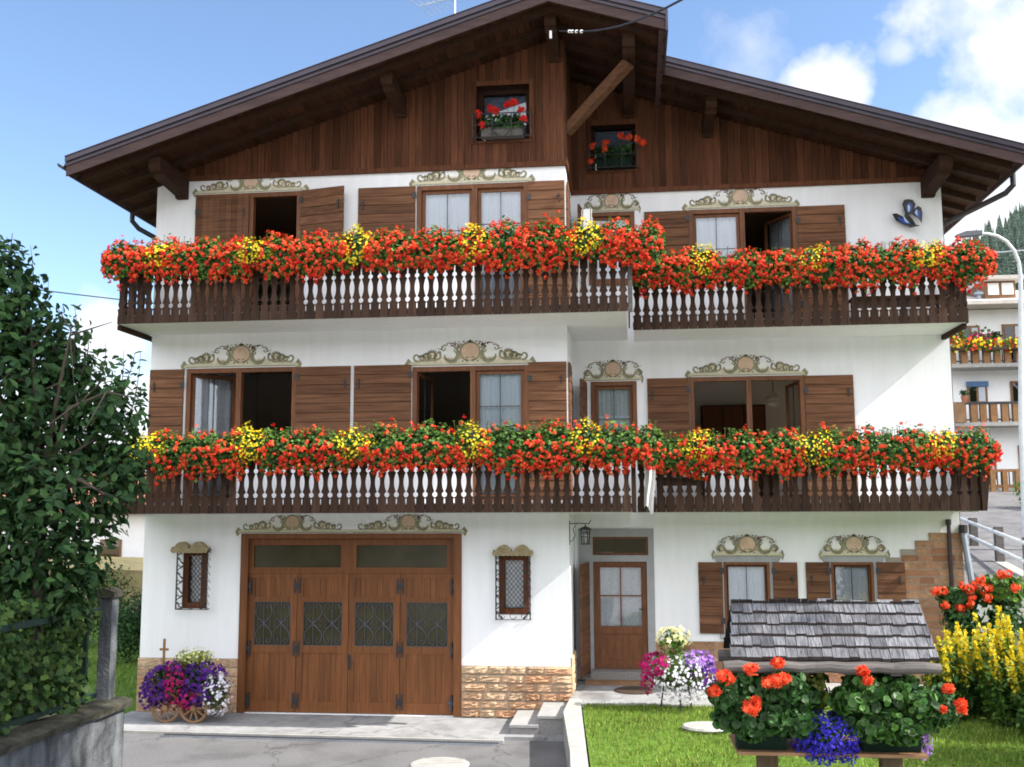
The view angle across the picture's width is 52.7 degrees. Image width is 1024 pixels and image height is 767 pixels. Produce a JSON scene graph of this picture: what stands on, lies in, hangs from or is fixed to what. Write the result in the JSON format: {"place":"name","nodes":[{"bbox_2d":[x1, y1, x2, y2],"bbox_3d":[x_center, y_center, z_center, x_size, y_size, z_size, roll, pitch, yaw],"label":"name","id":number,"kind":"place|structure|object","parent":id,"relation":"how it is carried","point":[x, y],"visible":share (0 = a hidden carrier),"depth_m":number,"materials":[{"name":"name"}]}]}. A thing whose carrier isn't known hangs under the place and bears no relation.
{"place":"outdoors","nodes":[
{"label":"outdoors","id":0,"kind":"place"},
{"bbox_2d":[11,713,55,728],"bbox_3d":[-9.724,4.095,10.951,8.120,0.220,6.900,-1,-7,6],"label":"garden bed","id":1,"kind":"object","parent":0,"point":[48,715],"depth_m":13.12,"materials":[{"name":"green plant"}]},
{"bbox_2d":[0,233,154,725],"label":"leafy tree","id":2,"kind":"object","parent":1,"relation":"on","point":[29,461],"visible":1,"depth_m":12.33,"materials":[{"name":"green plant"}]},
{"bbox_2d":[6,556,142,617],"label":"bank","id":3,"kind":"structure","parent":0,"point":[135,565],"depth_m":36.53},
{"bbox_2d":[19,621,139,713],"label":"side lawn","id":4,"kind":"structure","parent":0,"point":[128,684],"depth_m":21.71,"materials":[{"name":"green plant"}]},
{"bbox_2d":[79,562,138,646],"bbox_3d":[-10.417,5.694,26.494,2.194,2.311,1.908,-1,-7,6],"label":"shrub","id":5,"kind":"object","parent":4,"relation":"on","point":[96,602],"visible":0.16,"depth_m":26.42,"materials":[{"name":"green plant"}]},
{"bbox_2d":[116,587,141,663],"bbox_3d":[-8.498,5.494,23.694,1.201,1.863,1.937,-4,-8,29],"label":"shrub","id":6,"kind":"object","parent":4,"relation":"on","point":[133,626],"visible":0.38,"depth_m":23.24,"materials":[{"name":"green plant"}]},
{"bbox_2d":[23,620,589,766],"bbox_3d":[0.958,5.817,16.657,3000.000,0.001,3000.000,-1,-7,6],"label":"ground","id":7,"kind":"structure","parent":0,"point":[586,749],"depth_m":15.86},
{"bbox_2d":[2,473,145,556],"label":"neighbour house","id":8,"kind":"structure","parent":7,"relation":"on","point":[132,545],"depth_m":45.98,"materials":[{"name":"white paint"}]},
{"bbox_2d":[124,711,563,743],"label":"pavement","id":9,"kind":"structure","parent":0,"point":[396,727],"depth_m":16.18,"materials":[{"name":"concrete"}]},
{"bbox_2d":[138,646,233,722],"bbox_3d":[-5.269,4.878,16.813,1.610,1.179,0.795,-1,-7,6],"label":"flower cart","id":10,"kind":"object","parent":9,"relation":"on","point":[181,682],"visible":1,"depth_m":16.60,"materials":[{"name":"purple plant"}]},
{"bbox_2d":[509,710,539,734],"bbox_3d":[0.247,5.285,16.160,0.440,0.139,1.210,-1,-7,6],"label":"step","id":11,"kind":"object","parent":9,"relation":"on","point":[525,722],"visible":0.79,"depth_m":15.70,"materials":[{"name":"concrete"}]},
{"bbox_2d":[57,0,1023,717],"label":"chalet house","id":12,"kind":"structure","parent":9,"relation":"on","point":[473,590],"depth_m":17.88,"materials":[{"name":"paint"}]},
{"bbox_2d":[100,234,163,290],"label":"flower box","id":13,"kind":"object","parent":12,"relation":"attached to","point":[131,265],"visible":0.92,"depth_m":16.97,"materials":[{"name":"red plant"}]},
{"bbox_2d":[127,430,169,461],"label":"flower box","id":14,"kind":"object","parent":12,"relation":"attached to","point":[146,441],"visible":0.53,"depth_m":16.53,"materials":[{"name":"yellow plant"}]},
{"bbox_2d":[170,542,211,609],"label":"window","id":15,"kind":"structure","parent":12,"relation":"in","point":[200,551],"depth_m":17.66,"materials":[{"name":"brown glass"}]},
{"bbox_2d":[147,424,252,485],"bbox_3d":[-5.007,1.146,16.551,1.757,0.993,0.502,-1,-7,6],"label":"flower box","id":16,"kind":"object","parent":12,"relation":"attached to","point":[179,454],"visible":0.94,"depth_m":16.45,"materials":[{"name":"red plant"}]},
{"bbox_2d":[156,233,255,285],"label":"flower box","id":17,"kind":"object","parent":12,"relation":"attached to","point":[216,258],"visible":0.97,"depth_m":16.83,"materials":[{"name":"red plant"}]},
{"bbox_2d":[182,367,295,503],"bbox_3d":[-4.670,0.945,18.253,1.987,2.369,0.751,-1,-7,6],"label":"window","id":18,"kind":"structure","parent":12,"relation":"in","point":[209,402],"depth_m":18.31,"materials":[{"name":"wood"}]},
{"bbox_2d":[194,191,300,311],"bbox_3d":[-4.678,-2.204,18.334,1.949,2.380,0.150,-1,-7,6],"label":"window","id":19,"kind":"structure","parent":12,"relation":"in","point":[285,194],"depth_m":18.35,"materials":[{"name":"wood"}]},
{"bbox_2d":[229,420,271,463],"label":"flower box","id":20,"kind":"object","parent":12,"relation":"attached to","point":[251,452],"visible":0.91,"depth_m":16.36,"materials":[{"name":"yellow plant"}]},
{"bbox_2d":[229,236,274,266],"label":"flower box","id":21,"kind":"object","parent":12,"relation":"attached to","point":[250,255],"visible":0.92,"depth_m":16.73,"materials":[{"name":"yellow plant"}]},
{"bbox_2d":[254,423,355,481],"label":"flower box","id":22,"kind":"object","parent":12,"relation":"attached to","point":[305,451],"visible":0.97,"depth_m":16.26,"materials":[{"name":"red plant"}]},
{"bbox_2d":[253,228,357,284],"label":"flower box","id":23,"kind":"object","parent":12,"relation":"attached to","point":[318,254],"visible":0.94,"depth_m":16.64,"materials":[{"name":"red plant"}]},
{"bbox_2d":[236,533,461,716],"bbox_3d":[-2.713,4.016,17.387,3.807,2.965,0.230,-1,-7,6],"label":"garage door","id":24,"kind":"structure","parent":12,"relation":"in","point":[331,622],"depth_m":17.36,"materials":[{"name":"brown wood"}]},
{"bbox_2d":[331,424,378,460],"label":"flower box","id":25,"kind":"object","parent":12,"relation":"attached to","point":[345,442],"visible":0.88,"depth_m":16.16,"materials":[{"name":"yellow plant"}]},
{"bbox_2d":[336,222,378,266],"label":"flower box","id":26,"kind":"object","parent":12,"relation":"attached to","point":[354,254],"visible":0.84,"depth_m":16.55,"materials":[{"name":"yellow plant"}]},
{"bbox_2d":[352,414,473,477],"bbox_3d":[-1.543,0.976,16.177,1.975,0.995,0.504,-1,-7,6],"label":"flower box","id":27,"kind":"object","parent":12,"relation":"attached to","point":[391,453],"visible":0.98,"depth_m":16.07,"materials":[{"name":"red plant"}]},
{"bbox_2d":[358,222,479,278],"bbox_3d":[-1.485,-2.119,16.544,2.058,0.956,0.507,-1,-7,6],"label":"flower box","id":28,"kind":"object","parent":12,"relation":"attached to","point":[434,248],"visible":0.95,"depth_m":16.43,"materials":[{"name":"red plant"}]},
{"bbox_2d":[412,365,528,502],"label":"window","id":29,"kind":"structure","parent":12,"relation":"in","point":[498,393],"depth_m":17.57,"materials":[{"name":"wood"}]},
{"bbox_2d":[451,419,494,461],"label":"flower box","id":30,"kind":"object","parent":12,"relation":"attached to","point":[470,440],"visible":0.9,"depth_m":15.95,"materials":[{"name":"yellow plant"}]},
{"bbox_2d":[417,182,528,305],"bbox_3d":[-0.678,-2.275,17.899,1.950,2.380,0.186,-1,-7,6],"label":"window","id":31,"kind":"structure","parent":12,"relation":"in","point":[448,207],"depth_m":18.01,"materials":[{"name":"wood"}]},
{"bbox_2d":[454,223,496,263],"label":"flower box","id":32,"kind":"object","parent":12,"relation":"attached to","point":[474,241],"visible":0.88,"depth_m":16.32,"materials":[{"name":"yellow plant"}]},
{"bbox_2d":[475,98,527,139],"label":"window box","id":33,"kind":"object","parent":12,"relation":"attached to","point":[501,129],"visible":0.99,"depth_m":17.86,"materials":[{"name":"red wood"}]},
{"bbox_2d":[471,78,533,143],"bbox_3d":[-0.159,-4.733,18.139,1.095,1.139,0.585,-1,-7,6],"label":"window","id":34,"kind":"structure","parent":12,"relation":"in","point":[478,93],"depth_m":18.16,"materials":[{"name":"wood"}]},
{"bbox_2d":[492,545,532,619],"bbox_3d":[0.022,3.272,17.075,0.667,1.213,0.346,-1,-7,6],"label":"window","id":35,"kind":"structure","parent":12,"relation":"in","point":[518,564],"depth_m":17.05,"materials":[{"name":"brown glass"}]},
{"bbox_2d":[472,210,584,279],"bbox_3d":[0.245,-2.184,16.346,1.881,1.130,0.519,-1,-7,6],"label":"flower box","id":36,"kind":"object","parent":12,"relation":"attached to","point":[513,249],"visible":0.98,"depth_m":16.24,"materials":[{"name":"red plant"}]},
{"bbox_2d":[472,417,588,480],"bbox_3d":[0.289,0.994,15.960,1.868,1.022,0.507,-1,-7,6],"label":"flower box","id":37,"kind":"object","parent":12,"relation":"attached to","point":[507,451],"visible":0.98,"depth_m":15.86,"materials":[{"name":"red plant"}]},
{"bbox_2d":[560,216,607,256],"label":"flower box","id":38,"kind":"object","parent":12,"relation":"attached to","point":[583,245],"visible":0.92,"depth_m":16.13,"materials":[{"name":"yellow plant"}]},
{"bbox_2d":[565,416,604,456],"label":"flower box","id":39,"kind":"object","parent":12,"relation":"attached to","point":[586,439],"visible":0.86,"depth_m":15.75,"materials":[{"name":"yellow plant"}]},
{"bbox_2d":[579,562,590,678],"bbox_3d":[1.258,4.119,18.119,0.081,1.924,0.800,-2,-7,14],"label":"outer door","id":40,"kind":"structure","parent":12,"relation":"in","point":[584,568],"depth_m":18.01,"materials":[{"name":"wood"}]},
{"bbox_2d":[589,211,634,285],"bbox_3d":[1.870,-2.504,19.357,0.860,1.408,0.186,-1,-7,6],"label":"window","id":41,"kind":"structure","parent":12,"relation":"in","point":[602,217],"depth_m":19.37,"materials":[{"name":"wood"}]},
{"bbox_2d":[587,118,639,173],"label":"window","id":42,"kind":"structure","parent":12,"relation":"in","point":[596,134],"depth_m":19.58,"materials":[{"name":"wood"}]},
{"bbox_2d":[591,381,636,443],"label":"window","id":43,"kind":"structure","parent":12,"relation":"in","point":[614,399],"depth_m":19.02,"materials":[{"name":"wood"}]},
{"bbox_2d":[549,0,682,38],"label":"service cable","id":44,"kind":"object","parent":12,"relation":"attached to","point":[621,25],"visible":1,"depth_m":13.24,"materials":[{"name":"black rubber"}]},
{"bbox_2d":[587,132,646,169],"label":"window box","id":45,"kind":"object","parent":12,"relation":"attached to","point":[612,159],"visible":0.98,"depth_m":19.31,"materials":[{"name":"green plant"}]},
{"bbox_2d":[593,562,647,668],"bbox_3d":[1.949,4.144,18.552,0.959,1.882,0.169,-1,-7,6],"label":"entrance door","id":46,"kind":"structure","parent":12,"relation":"in","point":[620,624],"depth_m":18.58,"materials":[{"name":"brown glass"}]},
{"bbox_2d":[593,537,647,554],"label":"transom window","id":47,"kind":"structure","parent":12,"relation":"in","point":[601,545],"depth_m":18.67,"materials":[{"name":"brown glass"}]},
{"bbox_2d":[585,415,666,475],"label":"flower box","id":48,"kind":"object","parent":12,"relation":"attached to","point":[640,447],"visible":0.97,"depth_m":15.70,"materials":[{"name":"red plant"}]},
{"bbox_2d":[585,215,666,268],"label":"flower box","id":49,"kind":"object","parent":12,"relation":"attached to","point":[625,243],"visible":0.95,"depth_m":16.06,"materials":[{"name":"red plant"}]},
{"bbox_2d":[644,460,654,513],"bbox_3d":[2.133,1.593,16.028,0.185,0.860,0.157,-1,-7,6],"label":"hanging cloth","id":50,"kind":"object","parent":12,"relation":"hanging from","point":[649,489],"visible":0.78,"depth_m":16.03,"materials":[{"name":"white fabric"}]},
{"bbox_2d":[627,246,706,298],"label":"flower box","id":51,"kind":"object","parent":12,"relation":"attached to","point":[670,268],"visible":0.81,"depth_m":17.55,"materials":[{"name":"red plant"}]},
{"bbox_2d":[641,429,702,479],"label":"flower box","id":52,"kind":"object","parent":12,"relation":"attached to","point":[687,465],"visible":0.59,"depth_m":17.15,"materials":[{"name":"red plant"}]},
{"bbox_2d":[675,427,716,460],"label":"flower box","id":53,"kind":"object","parent":12,"relation":"attached to","point":[684,448],"visible":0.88,"depth_m":17.12,"materials":[{"name":"yellow plant"}]},
{"bbox_2d":[686,240,718,277],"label":"flower box","id":54,"kind":"object","parent":12,"relation":"attached to","point":[701,253],"visible":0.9,"depth_m":17.49,"materials":[{"name":"yellow plant"}]},
{"bbox_2d":[701,404,779,498],"bbox_3d":[4.949,1.567,22.963,1.900,2.200,0.580,-1,-7,6],"label":"kitchen cupboard","id":55,"kind":"object","parent":12,"relation":"on","point":[719,418],"visible":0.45,"depth_m":23.07,"materials":[{"name":"wood"}]},
{"bbox_2d":[688,206,799,318],"bbox_3d":[4.297,-2.061,19.365,1.952,2.270,0.859,-1,-7,6],"label":"window","id":56,"kind":"structure","parent":12,"relation":"in","point":[724,227],"depth_m":19.21,"materials":[{"name":"wood"}]},
{"bbox_2d":[723,562,770,630],"bbox_3d":[4.161,3.795,18.323,0.799,1.252,0.186,-1,-7,6],"label":"window","id":57,"kind":"structure","parent":12,"relation":"in","point":[742,580],"depth_m":18.39,"materials":[{"name":"wood"}]},
{"bbox_2d":[689,375,808,501],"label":"window","id":58,"kind":"structure","parent":12,"relation":"in","point":[790,390],"depth_m":18.72,"materials":[{"name":"wood"}]},
{"bbox_2d":[694,425,807,483],"bbox_3d":[3.948,1.161,17.138,2.023,1.009,0.508,-1,-7,6],"label":"flower box","id":59,"kind":"object","parent":12,"relation":"attached to","point":[776,452],"visible":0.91,"depth_m":17.03,"materials":[{"name":"red plant"}]},
{"bbox_2d":[701,246,819,294],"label":"flower box","id":60,"kind":"object","parent":12,"relation":"attached to","point":[751,269],"visible":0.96,"depth_m":17.38,"materials":[{"name":"red plant"}]},
{"bbox_2d":[789,429,839,466],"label":"flowers","id":61,"kind":"object","parent":12,"relation":"attached to","point":[811,453],"visible":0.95,"depth_m":16.91,"materials":[{"name":"yellow plant"}]},
{"bbox_2d":[830,562,874,601],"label":"window","id":62,"kind":"structure","parent":12,"relation":"in","point":[850,581],"depth_m":18.19,"materials":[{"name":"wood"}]},
{"bbox_2d":[810,235,929,296],"bbox_3d":[5.968,-1.942,17.281,1.976,1.046,0.506,-1,-7,6],"label":"flower box","id":63,"kind":"object","parent":12,"relation":"attached to","point":[863,264],"visible":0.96,"depth_m":17.18,"materials":[{"name":"red plant"}]},
{"bbox_2d":[810,421,942,480],"bbox_3d":[5.968,1.099,16.909,2.202,1.013,0.527,-1,-7,6],"label":"flower box","id":64,"kind":"object","parent":12,"relation":"attached to","point":[905,450],"visible":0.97,"depth_m":16.81,"materials":[{"name":"red plant"}]},
{"bbox_2d":[848,294,939,313],"bbox_3d":[6.743,-1.294,18.229,1.500,0.450,0.360,-1,-7,6],"label":"balcony railing","id":65,"kind":"object","parent":12,"relation":"on","point":[907,297],"visible":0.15,"depth_m":18.11,"materials":[{"name":"wood"}]},
{"bbox_2d":[892,199,921,227],"bbox_3d":[7.117,-3.057,18.640,0.522,0.527,0.094,-1,-7,9],"label":"butterfly ornament","id":66,"kind":"object","parent":12,"relation":"attached to","point":[908,206],"visible":1,"depth_m":18.62,"materials":[{"name":"blue metal"}]},
{"bbox_2d":[902,239,947,270],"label":"flower box","id":67,"kind":"object","parent":12,"relation":"attached to","point":[928,259],"visible":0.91,"depth_m":17.08,"materials":[{"name":"yellow plant"}]},
{"bbox_2d":[919,425,958,459],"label":"flower box","id":68,"kind":"object","parent":12,"relation":"attached to","point":[947,434],"visible":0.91,"depth_m":16.68,"materials":[{"name":"yellow plant"}]},
{"bbox_2d":[926,236,997,293],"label":"flower box","id":69,"kind":"object","parent":12,"relation":"attached to","point":[959,255],"visible":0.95,"depth_m":17.02,"materials":[{"name":"red plant"}]},
{"bbox_2d":[928,421,1002,480],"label":"flower box","id":70,"kind":"object","parent":12,"relation":"attached to","point":[977,448],"visible":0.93,"depth_m":16.65,"materials":[{"name":"red plant"}]},
{"bbox_2d":[537,702,567,734],"bbox_3d":[0.661,5.216,16.142,0.428,0.269,1.170,-1,-7,6],"label":"step","id":71,"kind":"object","parent":9,"relation":"on","point":[550,716],"visible":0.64,"depth_m":15.60,"materials":[{"name":"concrete"}]},
{"bbox_2d":[122,734,586,766],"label":"driveway","id":72,"kind":"structure","parent":0,"point":[148,750],"depth_m":14.63,"materials":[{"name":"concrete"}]},
{"bbox_2d":[0,696,132,766],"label":"garden wall","id":73,"kind":"structure","parent":72,"relation":"on","point":[89,734],"depth_m":12.23,"materials":[{"name":"grey concrete"}]},
{"bbox_2d":[0,608,99,730],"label":"garden fence","id":74,"kind":"object","parent":73,"relation":"on","point":[21,625],"visible":0.67,"depth_m":12.13,"materials":[{"name":"black metal"}]},
{"bbox_2d":[0,595,98,734],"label":"climbing hedge","id":75,"kind":"object","parent":74,"relation":"attached to","point":[59,673],"visible":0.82,"depth_m":12.12,"materials":[{"name":"green plant"}]},
{"bbox_2d":[95,587,123,699],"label":"stone pillar","id":76,"kind":"structure","parent":73,"relation":"on","point":[107,651],"depth_m":13.40,"materials":[{"name":"grey stone"}]},
{"bbox_2d":[160,733,499,745],"bbox_3d":[-2.767,5.327,15.489,5.226,0.020,0.165,-1,-7,8],"label":"drain grate","id":77,"kind":"object","parent":72,"relation":"on","point":[318,739],"visible":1,"depth_m":15.45,"materials":[{"name":"metal"}]},
{"bbox_2d":[410,757,469,766],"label":"manhole cover","id":78,"kind":"object","parent":72,"relation":"on","point":[441,762],"visible":1,"depth_m":13.99,"materials":[{"name":"concrete"}]},
{"bbox_2d":[563,699,588,766],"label":"kerb wall","id":79,"kind":"structure","parent":72,"relation":"on","point":[575,746],"depth_m":13.92,"materials":[{"name":"concrete"}]},
{"bbox_2d":[0,0,1023,472],"label":"sky","id":80,"kind":"structure","parent":0,"point":[76,75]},
{"bbox_2d":[570,679,922,746],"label":"path","id":81,"kind":"structure","parent":0,"point":[598,694],"depth_m":16.71,"materials":[{"name":"concrete"}]},
{"bbox_2d":[585,679,654,685],"bbox_3d":[1.873,5.173,17.898,1.200,0.050,0.260,-1,-7,6],"label":"doorstep","id":82,"kind":"object","parent":81,"relation":"on","point":[609,682],"depth_m":17.82,"materials":[{"name":"grey stone"}]},
{"bbox_2d":[582,633,1023,766],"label":"lawn","id":83,"kind":"structure","parent":0,"point":[657,754],"depth_m":13.08,"materials":[{"name":"green plant"}]},
{"bbox_2d":[638,625,717,710],"bbox_3d":[2.521,4.297,15.677,1.216,1.249,0.937,-1,-7,6],"label":"petunia planter","id":84,"kind":"object","parent":83,"relation":"on","point":[682,673],"visible":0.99,"depth_m":15.53,"materials":[{"name":"plant"}]},
{"bbox_2d":[681,721,722,733],"bbox_3d":[2.665,4.701,14.150,0.690,0.060,0.591,-1,-7,6],"label":"stepping stone","id":85,"kind":"object","parent":83,"relation":"on","point":[705,727],"visible":0.79,"depth_m":14.02,"materials":[{"name":"stone"}]},
{"bbox_2d":[718,598,941,766],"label":"roofed planter stand","id":86,"kind":"object","parent":83,"relation":"on","point":[890,637],"visible":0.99,"depth_m":7.81,"materials":[{"name":"grey wood"}]},
{"bbox_2d":[705,656,821,749],"bbox_3d":[1.879,2.365,7.716,0.894,0.723,0.748,-1,-7,6],"label":"geranium trough","id":87,"kind":"object","parent":86,"relation":"on","point":[758,711],"visible":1,"depth_m":7.60,"materials":[{"name":"green plant"}]},
{"bbox_2d":[804,673,829,740],"bbox_3d":[2.285,2.469,7.980,0.328,0.576,0.305,7,-10,-44],"label":"variegated plant","id":88,"kind":"object","parent":86,"relation":"on","point":[816,680],"visible":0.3,"depth_m":7.93,"materials":[{"name":"green plant"}]},
{"bbox_2d":[790,709,861,766],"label":"lobelia pot","id":89,"kind":"object","parent":86,"relation":"on","point":[825,739],"visible":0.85,"depth_m":7.56,"materials":[{"name":"blue plant"}]},
{"bbox_2d":[826,664,967,752],"bbox_3d":[2.834,2.383,7.666,1.022,0.666,0.624,-1,-7,6],"label":"geranium trough","id":90,"kind":"object","parent":86,"relation":"on","point":[884,712],"visible":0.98,"depth_m":7.54,"materials":[{"name":"green plant"}]},
{"bbox_2d":[920,625,979,723],"bbox_3d":[6.255,4.191,14.832,0.823,1.459,0.918,-1,-7,6],"label":"loosestrife bush","id":91,"kind":"object","parent":83,"relation":"on","point":[949,655],"visible":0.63,"depth_m":14.68,"materials":[{"name":"yellow plant"}]},
{"bbox_2d":[930,581,982,641],"bbox_3d":[7.122,3.699,16.671,0.851,1.061,0.703,-1,-7,6],"label":"geranium tub","id":92,"kind":"object","parent":83,"relation":"on","point":[959,604],"visible":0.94,"depth_m":16.50,"materials":[{"name":"green plant"}]},
{"bbox_2d":[951,621,996,717],"bbox_3d":[6.851,4.203,15.092,0.943,1.421,1.007,-5,-8,33],"label":"loosestrife bush","id":93,"kind":"object","parent":83,"relation":"on","point":[977,701],"visible":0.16,"depth_m":15.05,"materials":[{"name":"green plant"}]},
{"bbox_2d":[970,605,1023,727],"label":"loosestrife bush","id":94,"kind":"object","parent":83,"relation":"on","point":[992,665],"visible":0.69,"depth_m":14.42,"materials":[{"name":"yellow plant"}]},
{"bbox_2d":[1003,647,1023,734],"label":"loosestrife bush","id":95,"kind":"object","parent":83,"relation":"on","point":[1015,684],"visible":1,"depth_m":13.75,"materials":[{"name":"yellow plant"}]},
{"bbox_2d":[1014,633,1022,681],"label":"garden wall","id":96,"kind":"structure","parent":83,"relation":"on","point":[1017,635],"depth_m":16.35,"materials":[{"name":"concrete"}]},
{"bbox_2d":[969,569,1023,642],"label":"geranium tub","id":97,"kind":"object","parent":96,"relation":"on","point":[1003,589],"visible":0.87,"depth_m":16.46,"materials":[{"name":"green plant"}]},
{"bbox_2d":[960,487,1023,632],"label":"road","id":98,"kind":"structure","parent":0,"point":[1004,510],"depth_m":32.86,"materials":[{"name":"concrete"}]},
{"bbox_2d":[950,274,1023,484],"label":"neighbour house","id":99,"kind":"structure","parent":98,"relation":"on","point":[988,380],"depth_m":45.23,"materials":[{"name":"paint"}]},
{"bbox_2d":[966,381,988,401],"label":"window","id":100,"kind":"structure","parent":99,"relation":"in","point":[977,389],"depth_m":45.31,"materials":[{"name":"white glass"}]},
{"bbox_2d":[950,335,1017,353],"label":"flower box","id":101,"kind":"object","parent":99,"relation":"attached to","point":[1007,345],"visible":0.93,"depth_m":44.15,"materials":[{"name":"multicoloured plant"}]},
{"bbox_2d":[954,230,1023,536],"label":"street lamp","id":102,"kind":"object","parent":98,"relation":"on","point":[973,233],"visible":0.99,"depth_m":29.94,"materials":[{"name":"metal"}]},
{"bbox_2d":[989,469,1020,491],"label":"terrace railing","id":103,"kind":"object","parent":98,"relation":"on","point":[1004,475],"visible":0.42,"depth_m":43.34,"materials":[{"name":"brown wood"}]},
{"bbox_2d":[993,560,1023,579],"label":"parapet wall","id":104,"kind":"structure","parent":98,"relation":"on","point":[1016,571],"depth_m":26.91,"materials":[{"name":"paint"}]},
{"bbox_2d":[960,517,1023,567],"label":"road railing","id":105,"kind":"object","parent":104,"relation":"on","point":[999,536],"visible":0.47,"depth_m":28.12,"materials":[{"name":"white metal"}]},
{"bbox_3d":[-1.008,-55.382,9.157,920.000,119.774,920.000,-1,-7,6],"label":"hills","id":106,"kind":"structure","parent":0,"visible":0},
{"bbox_2d":[957,202,1023,289],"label":"conifer forest","id":107,"kind":"object","parent":106,"relation":"on","point":[1011,231],"visible":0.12,"depth_m":341.82,"materials":[{"name":"green plant"}]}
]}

